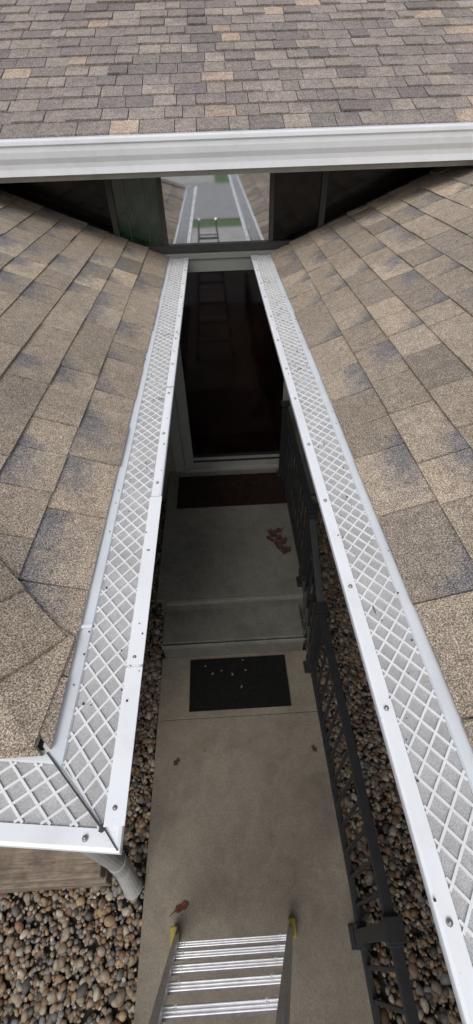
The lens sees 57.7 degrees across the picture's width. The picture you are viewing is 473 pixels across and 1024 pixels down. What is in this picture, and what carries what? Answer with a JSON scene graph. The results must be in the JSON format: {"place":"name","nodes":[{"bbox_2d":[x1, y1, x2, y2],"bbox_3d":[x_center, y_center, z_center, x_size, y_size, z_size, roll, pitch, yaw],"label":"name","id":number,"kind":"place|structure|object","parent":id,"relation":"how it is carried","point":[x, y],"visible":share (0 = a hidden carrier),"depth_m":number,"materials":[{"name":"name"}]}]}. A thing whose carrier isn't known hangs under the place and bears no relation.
{"place":"outdoors","nodes":[
{"label":"outdoors","id":0,"kind":"place"},
{"bbox_2d":[193,451,278,462],"bbox_3d":[0.032,-0.898,4.187,0.990,0.995,0.062,-3,44,-1],"label":"door handle and sweep","id":1,"kind":"object","parent":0,"point":[235,454],"visible":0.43,"depth_m":4.50,"materials":[{"name":"metal"}]},
{"bbox_2d":[0,0,472,749],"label":"roof underlay","id":2,"kind":"object","parent":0,"point":[40,744],"visible":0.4,"depth_m":2.95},
{"bbox_2d":[0,747,42,758],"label":"wing hip roof","id":3,"kind":"structure","parent":2,"relation":"on","point":[28,753],"depth_m":0.76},
{"bbox_2d":[0,190,168,749],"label":"wing roof","id":4,"kind":"structure","parent":2,"relation":"on","point":[79,300],"depth_m":1.56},
{"bbox_2d":[0,561,75,752],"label":"hip cap shingles","id":5,"kind":"object","parent":4,"relation":"on","point":[37,644],"visible":1,"depth_m":0.84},
{"bbox_2d":[0,0,472,138],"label":"roof","id":6,"kind":"structure","parent":2,"relation":"on","point":[377,62],"depth_m":2.69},
{"bbox_2d":[270,165,472,748],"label":"wing roof","id":7,"kind":"structure","parent":2,"relation":"on","point":[379,291],"depth_m":1.59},
{"bbox_2d":[288,468,298,492],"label":"ground","id":8,"kind":"structure","parent":0,"point":[295,479],"depth_m":5.20,"materials":[{"name":"brown soil"}]},
{"bbox_2d":[0,493,461,1023],"bbox_3d":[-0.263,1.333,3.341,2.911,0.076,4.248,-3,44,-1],"label":"gravel","id":9,"kind":"structure","parent":8,"relation":"on","point":[41,997],"depth_m":2.41,"materials":[{"name":"brown gravel"}]},
{"bbox_2d":[0,847,111,893],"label":"landscape timber","id":10,"kind":"object","parent":9,"relation":"on","point":[24,870],"visible":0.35,"depth_m":2.38,"materials":[{"name":"brown wood"}]},
{"bbox_2d":[157,468,312,657],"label":"porch steps","id":11,"kind":"structure","parent":9,"relation":"on","point":[227,582],"depth_m":3.54,"materials":[{"name":"grey concrete"}]},
{"bbox_2d":[177,472,286,508],"bbox_3d":[-0.051,-0.226,4.340,1.080,0.014,0.470,-3,44,-1],"label":"door mat","id":12,"kind":"object","parent":11,"relation":"on","point":[229,490],"depth_m":4.32,"materials":[{"name":"fabric"}]},
{"bbox_2d":[134,650,373,1023],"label":"walkway","id":13,"kind":"structure","parent":9,"relation":"on","point":[192,848],"depth_m":2.55,"materials":[{"name":"concrete"}]},
{"bbox_2d":[169,901,188,916],"bbox_3d":[-0.319,2.189,2.374,0.114,0.004,0.037,-15,45,-13],"label":"red leaf","id":14,"kind":"object","parent":13,"relation":"on","point":[183,905],"visible":1,"depth_m":2.38,"materials":[{"name":"red plant"}]},
{"bbox_2d":[149,918,296,1023],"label":"step ladder","id":15,"kind":"object","parent":13,"relation":"on","point":[163,1011],"visible":1,"depth_m":1.39,"materials":[{"name":"metal"}]},
{"bbox_2d":[189,655,290,711],"bbox_3d":[0.018,1.300,3.284,0.750,0.011,0.400,-3,44,-1],"label":"door mat","id":16,"kind":"object","parent":13,"relation":"on","point":[262,681],"depth_m":3.27,"materials":[{"name":"rubber"}]},
{"bbox_2d":[174,528,316,765],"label":"fallen leaves","id":17,"kind":"object","parent":13,"relation":"on","point":[272,533],"visible":1,"depth_m":3.80,"materials":[{"name":"brown plant"}]},
{"bbox_2d":[160,659,363,1003],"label":"leaf litter","id":18,"kind":"object","parent":13,"relation":"on","point":[202,750],"visible":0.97,"depth_m":2.80,"materials":[{"name":"brown plant"}]},
{"bbox_2d":[276,400,419,1023],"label":"porch railing","id":19,"kind":"object","parent":13,"relation":"on","point":[389,929],"visible":1,"depth_m":2.46,"materials":[{"name":"black metal"}]},
{"bbox_2d":[162,432,315,501],"bbox_3d":[1.095,0.909,2.052,9.913,2.430,5.594,17,47,19],"label":"wall siding","id":20,"kind":"object","parent":8,"relation":"on","point":[170,465],"depth_m":4.67,"materials":[{"name":"plastic"}]},
{"bbox_2d":[161,249,303,472],"bbox_3d":[0.006,-1.199,3.913,1.360,2.060,0.085,-3,44,-1],"label":"door frame","id":21,"kind":"object","parent":20,"relation":"attached to","point":[180,433],"visible":0.3,"depth_m":4.17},
{"bbox_2d":[180,270,283,454],"bbox_3d":[-0.021,-1.237,3.910,0.910,1.740,0.012,-3,44,-1],"label":"door glass","id":22,"kind":"object","parent":21,"relation":"in","point":[233,377],"visible":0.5,"depth_m":3.84,"materials":[{"name":"black glass"}]},
{"bbox_2d":[0,160,472,182],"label":"fascia and soffit","id":23,"kind":"structure","parent":20,"relation":"on","point":[233,171],"depth_m":2.54,"materials":[{"name":"white metal"}]},
{"bbox_2d":[0,750,120,854],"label":"rain gutter","id":24,"kind":"object","parent":23,"relation":"attached to","point":[42,807],"visible":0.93,"depth_m":0.71,"materials":[{"name":"white metal"}]},
{"bbox_2d":[81,851,142,899],"bbox_3d":[-0.605,1.300,1.661,0.249,2.285,0.148,22,49,23],"label":"downspout","id":25,"kind":"object","parent":23,"relation":"attached to","point":[120,869],"visible":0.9,"depth_m":2.29,"materials":[{"name":"metal"}]},
{"bbox_2d":[43,258,188,854],"bbox_3d":[-0.345,-0.627,1.958,0.165,0.136,3.478,-3,44,-1],"label":"rain gutter","id":26,"kind":"object","parent":23,"relation":"attached to","point":[92,747],"visible":1,"depth_m":0.98,"materials":[{"name":"white metal"}]},
{"bbox_2d":[0,122,472,177],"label":"rain gutter","id":27,"kind":"object","parent":23,"relation":"attached to","point":[154,152],"visible":0.94,"depth_m":2.39,"materials":[{"name":"white metal"}]},
{"bbox_2d":[251,254,472,1023],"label":"rain gutter","id":28,"kind":"object","parent":23,"relation":"attached to","point":[433,753],"visible":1,"depth_m":0.87,"materials":[{"name":"white metal"}]},
{"bbox_2d":[73,272,436,901],"bbox_3d":[-0.024,-0.499,1.723,0.758,0.004,3.767,-3,44,-1],"label":"shingle grit debris","id":29,"kind":"object","parent":28,"relation":"on","point":[417,780],"visible":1,"depth_m":1.13,"materials":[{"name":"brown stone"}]},
{"bbox_3d":[-0.173,-2.242,3.013,10.000,0.900,0.100,-3,44,-1],"label":"upper wall","id":30,"kind":"object","parent":20,"relation":"on","visible":0},
{"bbox_2d":[104,171,328,252],"bbox_3d":[-0.093,-2.149,3.032,3.150,0.525,0.050,-3,44,-1],"label":"transom frame","id":31,"kind":"object","parent":30,"relation":"attached to","point":[270,243],"visible":0.43,"depth_m":3.11,"materials":[{"name":"black metal"}]},
{"bbox_2d":[122,178,150,244],"bbox_3d":[-0.703,-2.133,3.005,0.207,0.460,0.008,-3,44,-1],"label":"leaded pattern","id":32,"kind":"object","parent":31,"relation":"attached to","point":[132,211],"visible":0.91,"depth_m":3.02},
{"bbox_2d":[110,177,163,245],"bbox_3d":[-0.696,-2.151,3.009,0.305,0.500,0.020,-3,44,-1],"label":"green side glass","id":33,"kind":"object","parent":31,"relation":"attached to","point":[133,190],"visible":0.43,"depth_m":3.02,"materials":[{"name":"green glass"}]},
{"bbox_2d":[161,173,269,244],"bbox_3d":[-0.140,-2.180,3.019,0.740,0.500,0.020,-3,44,-1],"label":"transom glass","id":34,"kind":"object","parent":31,"relation":"in","point":[216,209],"visible":0.64,"depth_m":3.04,"materials":[{"name":"clear glass"}]},
{"bbox_2d":[0,167,435,240],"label":"side glass","id":35,"kind":"object","parent":31,"relation":"attached to","point":[296,202],"visible":0.3,"depth_m":2.99,"materials":[{"name":"black glass"}]}
]}

